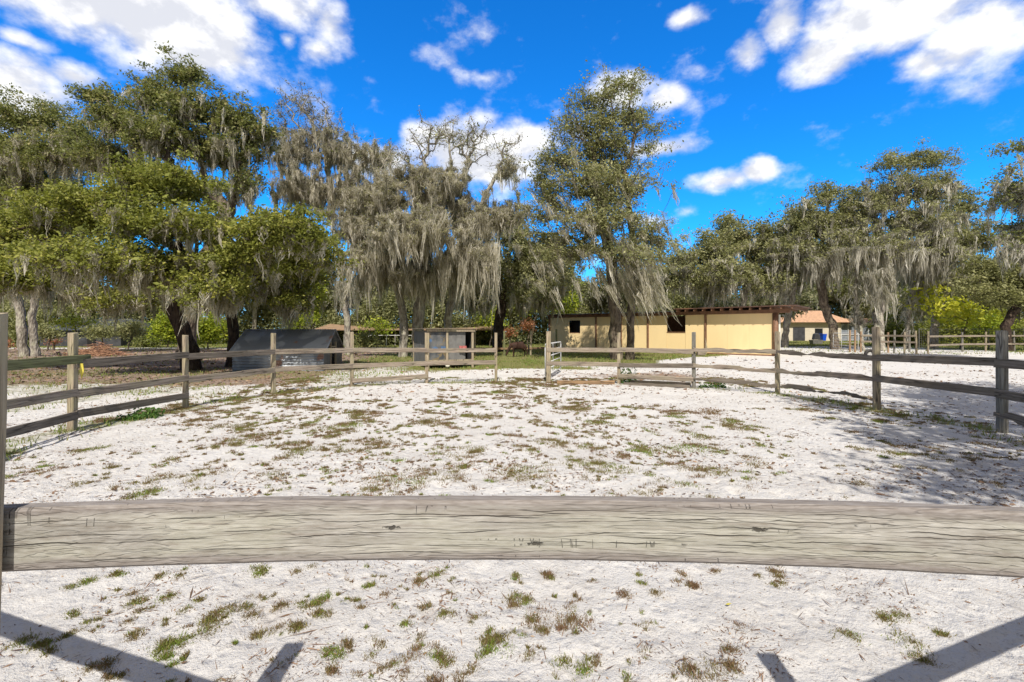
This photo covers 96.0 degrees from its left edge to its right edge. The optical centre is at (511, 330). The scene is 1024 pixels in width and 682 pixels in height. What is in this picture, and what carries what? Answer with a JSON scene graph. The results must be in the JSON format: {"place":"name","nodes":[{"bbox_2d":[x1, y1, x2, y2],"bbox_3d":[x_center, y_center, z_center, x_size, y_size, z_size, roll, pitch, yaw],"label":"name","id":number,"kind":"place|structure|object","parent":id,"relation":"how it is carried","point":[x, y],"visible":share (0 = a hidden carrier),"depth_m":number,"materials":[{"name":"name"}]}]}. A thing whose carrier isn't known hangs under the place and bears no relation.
{"place":"outdoors","nodes":[
{"label":"outdoors","id":0,"kind":"place"},
{"bbox_2d":[0,332,1023,681],"bbox_3d":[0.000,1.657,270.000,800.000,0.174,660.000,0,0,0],"label":"ground","id":1,"kind":"structure","parent":0,"point":[994,656],"depth_m":3.34,"materials":[{"name":"white sand"}]},
{"bbox_2d":[8,337,16,348],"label":"shrub","id":2,"kind":"object","parent":1,"relation":"on","point":[9,344],"visible":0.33,"depth_m":36.23,"materials":[{"name":"red plant"}]},
{"bbox_2d":[26,293,69,309],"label":"oak","id":3,"kind":"object","parent":1,"relation":"on","point":[54,305],"visible":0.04,"depth_m":71.79,"materials":[{"name":"green plant"}]},
{"bbox_2d":[0,82,105,356],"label":"live oak","id":4,"kind":"object","parent":1,"relation":"on","point":[36,132],"visible":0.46,"depth_m":29.55,"materials":[{"name":"green plant"}]},
{"bbox_2d":[38,322,67,349],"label":"shrub","id":5,"kind":"object","parent":1,"relation":"on","point":[44,331],"visible":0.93,"depth_m":39.89,"materials":[{"name":"green plant"}]},
{"bbox_2d":[43,338,62,348],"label":"shrub","id":6,"kind":"object","parent":1,"relation":"on","point":[55,342],"visible":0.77,"depth_m":41.86,"materials":[{"name":"red plant"}]},
{"bbox_2d":[48,309,104,346],"bbox_3d":[-36.038,-0.002,38.236,3.944,3.719,3.489,0,0,43],"label":"shrub","id":7,"kind":"object","parent":1,"relation":"on","point":[73,322],"visible":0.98,"depth_m":37.69,"materials":[{"name":"green plant"}]},
{"bbox_2d":[46,273,112,307],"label":"oak","id":8,"kind":"object","parent":1,"relation":"on","point":[54,298],"visible":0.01,"depth_m":62.68,"materials":[{"name":"green plant"}]},
{"bbox_2d":[63,341,133,356],"bbox_3d":[-28.227,1.231,31.410,3.940,1.022,3.484,0,0,0],"label":"brush pile","id":9,"kind":"object","parent":1,"relation":"on","point":[96,352],"visible":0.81,"depth_m":31.07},
{"bbox_2d":[76,319,127,342],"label":"shrub","id":10,"kind":"object","parent":1,"relation":"on","point":[98,333],"visible":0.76,"depth_m":43.50,"materials":[{"name":"green plant"}]},
{"bbox_2d":[40,319,166,345],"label":"dark roof house","id":11,"kind":"structure","parent":1,"relation":"on","point":[120,341],"depth_m":50.00,"materials":[{"name":"stone"}]},
{"bbox_2d":[87,333,95,345],"bbox_3d":[-45.600,0.900,49.973,0.900,1.600,0.046,0,0,0],"label":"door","id":12,"kind":"structure","parent":11,"relation":"in","point":[89,342],"depth_m":49.95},
{"bbox_2d":[99,315,150,348],"bbox_3d":[-35.948,0.135,42.874,3.867,3.449,2.724,0,0,-28],"label":"shrub","id":13,"kind":"object","parent":1,"relation":"on","point":[128,329],"visible":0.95,"depth_m":42.71,"materials":[{"name":"green plant"}]},
{"bbox_2d":[0,144,259,370],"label":"live oak","id":14,"kind":"object","parent":1,"relation":"on","point":[55,235],"visible":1,"depth_m":17.09,"materials":[{"name":"green plant"}]},
{"bbox_2d":[115,413,145,420],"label":"plant","id":15,"kind":"object","parent":1,"relation":"on","point":[136,417],"visible":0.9,"depth_m":8.78,"materials":[{"name":"green plant"}]},
{"bbox_2d":[127,333,169,347],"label":"shrub","id":16,"kind":"object","parent":1,"relation":"on","point":[142,343],"visible":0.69,"depth_m":47.59,"materials":[{"name":"green plant"}]},
{"bbox_2d":[133,407,164,418],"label":"plant","id":17,"kind":"object","parent":1,"relation":"on","point":[147,413],"visible":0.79,"depth_m":9.04,"materials":[{"name":"green plant"}]},
{"bbox_2d":[23,40,286,359],"bbox_3d":[-21.030,-7.498,27.486,14.313,18.824,7.009,0,0,15],"label":"live oak","id":18,"kind":"object","parent":1,"relation":"on","point":[245,132],"visible":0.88,"depth_m":26.75,"materials":[{"name":"green plant"}]},
{"bbox_2d":[143,307,176,347],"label":"shrub","id":19,"kind":"object","parent":1,"relation":"on","point":[161,327],"visible":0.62,"depth_m":45.50,"materials":[{"name":"green plant"}]},
{"bbox_2d":[196,309,227,348],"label":"shrub","id":20,"kind":"object","parent":1,"relation":"on","point":[208,330],"visible":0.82,"depth_m":43.69,"materials":[{"name":"green plant"}]},
{"bbox_2d":[202,304,244,318],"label":"oak","id":21,"kind":"object","parent":1,"relation":"on","point":[216,315],"visible":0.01,"depth_m":69.33,"materials":[{"name":"green plant"}]},
{"bbox_2d":[242,297,272,328],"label":"oak","id":22,"kind":"object","parent":1,"relation":"on","point":[254,316],"visible":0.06,"depth_m":59.68,"materials":[{"name":"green plant"}]},
{"bbox_2d":[182,199,364,366],"bbox_3d":[-9.836,-1.484,18.997,7.725,6.771,8.249,0,0,0],"label":"live oak","id":23,"kind":"object","parent":1,"relation":"on","point":[278,254],"visible":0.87,"depth_m":17.01,"materials":[{"name":"green plant"}]},
{"bbox_2d":[229,329,343,371],"bbox_3d":[-9.895,0.811,20.648,3.926,1.786,2.944,0,0,-5],"label":"metal shelter","id":24,"kind":"object","parent":1,"relation":"on","point":[254,339],"visible":0.71,"depth_m":19.70,"materials":[{"name":"grey metal"}]},
{"bbox_2d":[280,280,330,328],"bbox_3d":[-18.938,-1.500,41.985,4.802,6.709,2.793,0,0,0],"label":"shrub","id":25,"kind":"object","parent":1,"relation":"on","point":[317,316],"visible":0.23,"depth_m":42.03,"materials":[{"name":"green plant"}]},
{"bbox_2d":[263,75,411,354],"bbox_3d":[-12.453,-8.047,33.109,10.677,19.811,5.121,0,0,-6],"label":"mossy oak","id":26,"kind":"object","parent":1,"relation":"on","point":[340,157],"visible":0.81,"depth_m":32.34,"materials":[{"name":"grey plant"}]},
{"bbox_2d":[303,263,373,317],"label":"oak","id":27,"kind":"object","parent":1,"relation":"on","point":[331,303],"visible":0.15,"depth_m":60.26,"materials":[{"name":"green plant"}]},
{"bbox_2d":[353,328,386,347],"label":"shrub","id":28,"kind":"object","parent":1,"relation":"on","point":[365,341],"visible":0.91,"depth_m":39.75,"materials":[{"name":"green plant"}]},
{"bbox_2d":[0,282,746,345],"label":"undergrowth","id":29,"kind":"object","parent":1,"relation":"on","point":[390,312],"visible":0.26,"depth_m":55.18,"materials":[{"name":"green plant"}]},
{"bbox_2d":[354,315,399,346],"bbox_3d":[-13.936,-0.092,48.209,4.840,3.894,3.289,0,0,0],"label":"shrub","id":30,"kind":"object","parent":1,"relation":"on","point":[377,327],"visible":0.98,"depth_m":47.91,"materials":[{"name":"green plant"}]},
{"bbox_2d":[368,335,411,345],"bbox_3d":[-12.625,1.085,50.000,6.000,1.230,0.080,0,0,0],"label":"pipe rail","id":31,"kind":"object","parent":1,"relation":"on","point":[389,335],"visible":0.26,"depth_m":49.97,"materials":[{"name":"white metal"}]},
{"bbox_2d":[362,268,432,316],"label":"oak","id":32,"kind":"object","parent":1,"relation":"on","point":[374,295],"visible":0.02,"depth_m":57.94,"materials":[{"name":"green plant"}]},
{"bbox_2d":[315,324,492,345],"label":"tan roof shed","id":33,"kind":"structure","parent":1,"relation":"on","point":[337,327],"depth_m":53.49,"materials":[{"name":"grey wood"}]},
{"bbox_2d":[314,105,532,356],"bbox_3d":[-5.404,-6.222,29.762,11.383,16.232,11.386,0,0,43],"label":"mossy oak","id":34,"kind":"object","parent":1,"relation":"on","point":[395,247],"visible":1,"depth_m":28.60,"materials":[{"name":"grey plant"}]},
{"bbox_2d":[412,328,474,368],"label":"animal coop","id":35,"kind":"structure","parent":1,"relation":"on","point":[438,338],"depth_m":20.90,"materials":[{"name":"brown wood"}]},
{"bbox_2d":[425,265,462,312],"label":"oak","id":36,"kind":"object","parent":1,"relation":"on","point":[445,300],"visible":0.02,"depth_m":67.71,"materials":[{"name":"green plant"}]},
{"bbox_2d":[442,279,510,318],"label":"oak","id":37,"kind":"object","parent":1,"relation":"on","point":[446,296],"visible":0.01,"depth_m":55.45,"materials":[{"name":"green plant"}]},
{"bbox_2d":[472,306,508,345],"bbox_3d":[-2.188,-1.562,50.025,4.401,6.835,3.900,0,0,-29],"label":"shrub","id":38,"kind":"object","parent":1,"relation":"on","point":[490,320],"visible":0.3,"depth_m":49.66,"materials":[{"name":"green plant"}]},
{"bbox_2d":[502,324,518,344],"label":"shrub","id":39,"kind":"object","parent":1,"relation":"on","point":[508,333],"visible":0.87,"depth_m":49.83,"materials":[{"name":"red plant"}]},
{"bbox_2d":[0,312,1023,623],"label":"round pen fence","id":40,"kind":"object","parent":1,"relation":"on","point":[950,538],"visible":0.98,"depth_m":1.09,"materials":[{"name":"brown wood"}]},
{"bbox_2d":[80,363,83,377],"bbox_3d":[-7.357,0.690,7.885,0.057,0.260,0.020,0,0,-6],"label":"ribbon","id":41,"kind":"object","parent":40,"relation":"hanging from","point":[81,369],"visible":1,"depth_m":7.88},
{"bbox_2d":[545,341,560,376],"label":"pipe gate","id":42,"kind":"structure","parent":40,"relation":"attached to","point":[554,359],"depth_m":17.13,"materials":[{"name":"white metal"}]},
{"bbox_2d":[0,347,1023,681],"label":"leaf litter","id":43,"kind":"object","parent":1,"relation":"on","point":[256,655],"visible":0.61,"depth_m":5.68,"materials":[{"name":"brown plant"}]},
{"bbox_2d":[0,376,1023,681],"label":"weeds","id":44,"kind":"object","parent":1,"relation":"on","point":[210,620],"visible":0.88,"depth_m":5.67,"materials":[{"name":"green plant"}]},
{"bbox_2d":[438,217,587,351],"bbox_3d":[-0.348,-3.737,37.380,11.972,11.330,7.036,0,0,28],"label":"live oak","id":45,"kind":"object","parent":1,"relation":"on","point":[518,272],"visible":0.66,"depth_m":36.22,"materials":[{"name":"green plant"}]},
{"bbox_2d":[6,340,1023,460],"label":"grass","id":46,"kind":"structure","parent":1,"relation":"on","point":[602,357],"depth_m":20.68,"materials":[{"name":"green plant"}]},
{"bbox_2d":[474,329,557,355],"bbox_3d":[0.574,0.944,31.903,6.265,2.113,1.443,0,0,-19],"label":"pasture fence","id":47,"kind":"object","parent":1,"relation":"on","point":[531,348],"visible":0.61,"depth_m":31.44,"materials":[{"name":"brown wood"}]},
{"bbox_2d":[506,341,529,355],"bbox_3d":[0.370,1.185,30.159,1.625,0.962,0.424,0,0,-14],"label":"pony","id":48,"kind":"object","parent":1,"relation":"on","point":[516,345],"visible":1,"depth_m":30.03},
{"bbox_2d":[515,317,538,345],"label":"shrub","id":49,"kind":"object","parent":1,"relation":"on","point":[527,325],"visible":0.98,"depth_m":51.88,"materials":[{"name":"red plant"}]},
{"bbox_2d":[508,286,547,335],"bbox_3d":[2.643,-2.423,55.893,6.304,8.561,4.792,0,0,-28],"label":"shrub","id":50,"kind":"object","parent":1,"relation":"on","point":[529,313],"visible":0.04,"depth_m":55.77,"materials":[{"name":"green plant"}]},
{"bbox_2d":[507,232,594,342],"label":"oak","id":51,"kind":"object","parent":1,"relation":"on","point":[574,268],"visible":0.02,"depth_m":60.81,"materials":[{"name":"green plant"}]},
{"bbox_2d":[545,279,589,313],"bbox_3d":[5.281,-2.107,50.063,6.030,7.935,5.329,0,0,25],"label":"shrub","id":52,"kind":"object","parent":1,"relation":"on","point":[575,302],"visible":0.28,"depth_m":49.49,"materials":[{"name":"green plant"}]},
{"bbox_2d":[573,278,602,312],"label":"oak","id":53,"kind":"object","parent":1,"relation":"on","point":[585,283],"visible":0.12,"depth_m":68.61,"materials":[{"name":"green plant"}]},
{"bbox_2d":[508,60,692,359],"bbox_3d":[5.120,-6.870,26.504,10.132,17.540,7.973,0,0,-23],"label":"live oak","id":54,"kind":"object","parent":1,"relation":"on","point":[604,214],"visible":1,"depth_m":26.08,"materials":[{"name":"green plant"}]},
{"bbox_2d":[577,265,646,312],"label":"oak","id":55,"kind":"object","parent":1,"relation":"on","point":[592,302],"visible":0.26,"depth_m":61.01,"materials":[{"name":"green plant"}]},
{"bbox_2d":[621,368,636,382],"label":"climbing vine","id":56,"kind":"object","parent":1,"relation":"on","point":[629,370],"visible":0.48,"depth_m":14.96,"materials":[{"name":"green plant"}]},
{"bbox_2d":[624,382,689,387],"bbox_3d":[4.390,1.654,14.038,1.922,0.088,0.100,0,0,22],"label":"ground timber","id":57,"kind":"object","parent":1,"relation":"on","point":[657,385],"visible":0.97,"depth_m":13.97,"materials":[{"name":"brown wood"}]},
{"bbox_2d":[641,264,675,300],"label":"oak","id":58,"kind":"object","parent":1,"relation":"on","point":[660,283],"depth_m":63.24,"materials":[{"name":"green plant"}]},
{"bbox_2d":[630,380,690,385],"bbox_3d":[4.685,1.643,14.580,1.836,0.107,0.090,0,0,22],"label":"ground timber","id":59,"kind":"object","parent":1,"relation":"on","point":[661,382],"visible":0.7,"depth_m":14.52,"materials":[{"name":"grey wood"}]},
{"bbox_2d":[547,305,811,355],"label":"yellow barn","id":60,"kind":"structure","parent":1,"relation":"on","point":[748,327],"depth_m":34.50,"materials":[{"name":"paint"}]},
{"bbox_2d":[667,332,684,348],"bbox_3d":[12.520,0.850,35.150,1.446,1.540,0.110,0,0,40],"label":"half door","id":61,"kind":"structure","parent":60,"relation":"in","point":[675,340],"depth_m":35.10,"materials":[{"name":"yellow paint"}]},
{"bbox_2d":[696,352,705,355],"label":"wooden block","id":62,"kind":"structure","parent":1,"relation":"on","point":[701,353],"depth_m":31.32,"materials":[{"name":"grey wood"}]},
{"bbox_2d":[648,221,766,307],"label":"live oak","id":63,"kind":"object","parent":1,"relation":"on","point":[683,280],"visible":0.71,"depth_m":45.48,"materials":[{"name":"green plant"}]},
{"bbox_2d":[675,295,740,306],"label":"oak","id":64,"kind":"object","parent":1,"relation":"on","point":[732,300],"visible":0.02,"depth_m":64.57,"materials":[{"name":"green plant"}]},
{"bbox_2d":[698,382,726,387],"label":"plant","id":65,"kind":"object","parent":1,"relation":"on","point":[721,385],"visible":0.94,"depth_m":13.67,"materials":[{"name":"green plant"}]},
{"bbox_2d":[689,208,800,306],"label":"live oak","id":66,"kind":"object","parent":1,"relation":"on","point":[760,283],"visible":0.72,"depth_m":44.73,"materials":[{"name":"green plant"}]},
{"bbox_2d":[726,281,829,321],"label":"oak","id":67,"kind":"object","parent":1,"relation":"on","point":[806,298],"visible":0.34,"depth_m":61.29,"materials":[{"name":"green plant"}]},
{"bbox_2d":[742,190,826,347],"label":"live oak","id":68,"kind":"object","parent":1,"relation":"on","point":[786,325],"visible":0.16,"depth_m":46.66,"materials":[{"name":"green plant"}]},
{"bbox_2d":[809,340,822,343],"bbox_3d":[38.264,1.425,58.000,1.400,0.550,0.720,0,0,-6],"label":"water trough","id":69,"kind":"object","parent":1,"relation":"on","point":[815,341],"visible":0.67,"depth_m":57.69,"materials":[{"name":"grey metal"}]},
{"bbox_2d":[812,333,819,339],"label":"covered cart","id":70,"kind":"object","parent":1,"relation":"on","point":[815,336],"visible":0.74,"depth_m":72.66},
{"bbox_2d":[755,176,885,349],"bbox_3d":[28.322,-6.282,42.320,10.724,16.528,7.888,0,0,0],"label":"live oak","id":71,"kind":"object","parent":1,"relation":"on","point":[822,257],"visible":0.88,"depth_m":42.03,"materials":[{"name":"green plant"}]},
{"bbox_2d":[820,334,826,340],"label":"trash bin","id":72,"kind":"object","parent":1,"relation":"on","point":[823,337],"visible":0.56,"depth_m":74.69,"materials":[{"name":"blue plastic"}]},
{"bbox_2d":[801,270,868,310],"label":"oak","id":73,"kind":"object","parent":1,"relation":"on","point":[841,286],"visible":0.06,"depth_m":93.63,"materials":[{"name":"green plant"}]},
{"bbox_2d":[815,273,874,318],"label":"oak","id":74,"kind":"object","parent":1,"relation":"on","point":[842,301],"visible":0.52,"depth_m":93.85,"materials":[{"name":"green plant"}]},
{"bbox_2d":[849,330,850,351],"bbox_3d":[26.982,0.970,36.794,0.141,2.061,0.161,0,0,45],"label":"lone post","id":75,"kind":"object","parent":1,"relation":"on","point":[850,340],"visible":0.77,"depth_m":36.73,"materials":[{"name":"orange wood"}]},
{"bbox_2d":[854,330,855,351],"bbox_3d":[27.098,0.969,36.398,0.144,2.061,0.149,0,0,0],"label":"lone post","id":76,"kind":"object","parent":1,"relation":"on","point":[854,340],"visible":0.78,"depth_m":36.35,"materials":[{"name":"orange wood"}]},
{"bbox_2d":[843,259,898,318],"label":"oak","id":77,"kind":"object","parent":1,"relation":"on","point":[862,286],"visible":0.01,"depth_m":94.84,"materials":[{"name":"green plant"}]},
{"bbox_2d":[729,288,1023,337],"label":"undergrowth","id":78,"kind":"object","parent":1,"relation":"on","point":[836,308],"visible":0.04,"depth_m":96.82,"materials":[{"name":"green plant"}]},
{"bbox_2d":[860,331,917,353],"bbox_3d":[28.820,0.994,35.306,3.438,2.013,0.662,0,0,44],"label":"paddock fence","id":79,"kind":"object","parent":1,"relation":"on","point":[904,341],"visible":0.88,"depth_m":34.95,"materials":[{"name":"orange wood"}]},
{"bbox_2d":[833,333,858,349],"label":"pipe gate","id":80,"kind":"structure","parent":79,"relation":"attached to","point":[846,342],"depth_m":38.46,"materials":[{"name":"white metal"}]},
{"bbox_2d":[860,278,925,322],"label":"oak","id":81,"kind":"object","parent":1,"relation":"on","point":[898,288],"visible":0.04,"depth_m":73.47,"materials":[{"name":"green plant"}]},
{"bbox_2d":[893,330,895,352],"bbox_3d":[29.196,0.971,35.188,0.178,2.058,0.141,0,0,45],"label":"lone post","id":82,"kind":"object","parent":1,"relation":"on","point":[894,333],"visible":0.82,"depth_m":35.13,"materials":[{"name":"grey wood"}]},
{"bbox_2d":[833,136,977,350],"bbox_3d":[34.109,-7.318,41.062,12.563,18.809,8.779,0,0,0],"label":"live oak","id":83,"kind":"object","parent":1,"relation":"on","point":[928,252],"visible":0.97,"depth_m":39.88,"materials":[{"name":"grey plant"}]},
{"bbox_2d":[908,330,910,351],"bbox_3d":[31.474,0.969,36.495,0.143,2.061,0.162,0,0,45],"label":"lone post","id":84,"kind":"object","parent":1,"relation":"on","point":[909,344],"visible":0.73,"depth_m":36.44,"materials":[{"name":"grey wood"}]},
{"bbox_2d":[885,284,977,324],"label":"oak","id":85,"kind":"object","parent":1,"relation":"on","point":[900,305],"visible":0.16,"depth_m":66.56,"materials":[{"name":"green plant"}]},
{"bbox_2d":[865,301,1023,345],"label":"undergrowth","id":86,"kind":"object","parent":1,"relation":"on","point":[1018,329],"visible":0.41,"depth_m":52.73,"materials":[{"name":"green plant"}]},
{"bbox_2d":[892,183,1012,348],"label":"live oak","id":87,"kind":"object","parent":1,"relation":"on","point":[975,237],"visible":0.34,"depth_m":43.38,"materials":[{"name":"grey plant"}]},
{"bbox_2d":[903,272,1004,348],"bbox_3d":[40.531,-1.766,43.014,10.152,7.248,5.096,0,0,0],"label":"yellow vine","id":88,"kind":"object","parent":1,"relation":"on","point":[966,307],"visible":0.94,"depth_m":42.70,"materials":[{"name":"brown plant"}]},
{"bbox_2d":[921,329,1000,349],"bbox_3d":[44.969,0.750,42.005,17.675,1.900,0.087,0,0,-7],"label":"wire fence","id":89,"kind":"object","parent":1,"relation":"on","point":[965,338],"visible":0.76,"depth_m":41.40,"materials":[{"name":"brown wood"}]},
{"bbox_2d":[927,331,1023,353],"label":"paddock fence","id":90,"kind":"object","parent":1,"relation":"on","point":[962,343],"visible":0.85,"depth_m":37.02,"materials":[{"name":"brown wood"}]},
{"bbox_2d":[946,301,1006,341],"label":"oak","id":91,"kind":"object","parent":1,"relation":"on","point":[988,309],"visible":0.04,"depth_m":67.60,"materials":[{"name":"green plant"}]},
{"bbox_2d":[942,250,1023,350],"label":"bushy oak","id":92,"kind":"object","parent":1,"relation":"on","point":[994,289],"visible":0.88,"depth_m":37.63,"materials":[{"name":"green plant"}]},
{"bbox_2d":[949,311,1023,347],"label":"shrub","id":93,"kind":"object","parent":1,"relation":"on","point":[994,322],"visible":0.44,"depth_m":45.75,"materials":[{"name":"green plant"}]},
{"bbox_2d":[975,137,1023,279],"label":"live oak","id":94,"kind":"object","parent":1,"relation":"on","point":[1010,194],"visible":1,"depth_m":24.08,"materials":[{"name":"green plant"}]},
{"bbox_2d":[996,304,1023,323],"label":"oak","id":95,"kind":"object","parent":1,"relation":"on","point":[1018,317],"visible":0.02,"depth_m":61.85,"materials":[{"name":"green plant"}]},
{"bbox_2d":[0,0,1023,331],"label":"sky","id":96,"kind":"structure","parent":0,"point":[772,97],"materials":[{"name":"blue"}]},
{"bbox_2d":[781,311,903,340],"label":"tile roof house","id":97,"kind":"structure","parent":0,"point":[807,326],"depth_m":78.00,"materials":[{"name":"beige paint"}]},
{"bbox_2d":[793,327,804,340],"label":"door","id":98,"kind":"structure","parent":97,"relation":"in","point":[798,332],"depth_m":77.94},
{"bbox_2d":[815,328,822,333],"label":"window","id":99,"kind":"structure","parent":97,"relation":"in","point":[817,330],"depth_m":77.94,"materials":[{"name":"black glass"}]}
]}

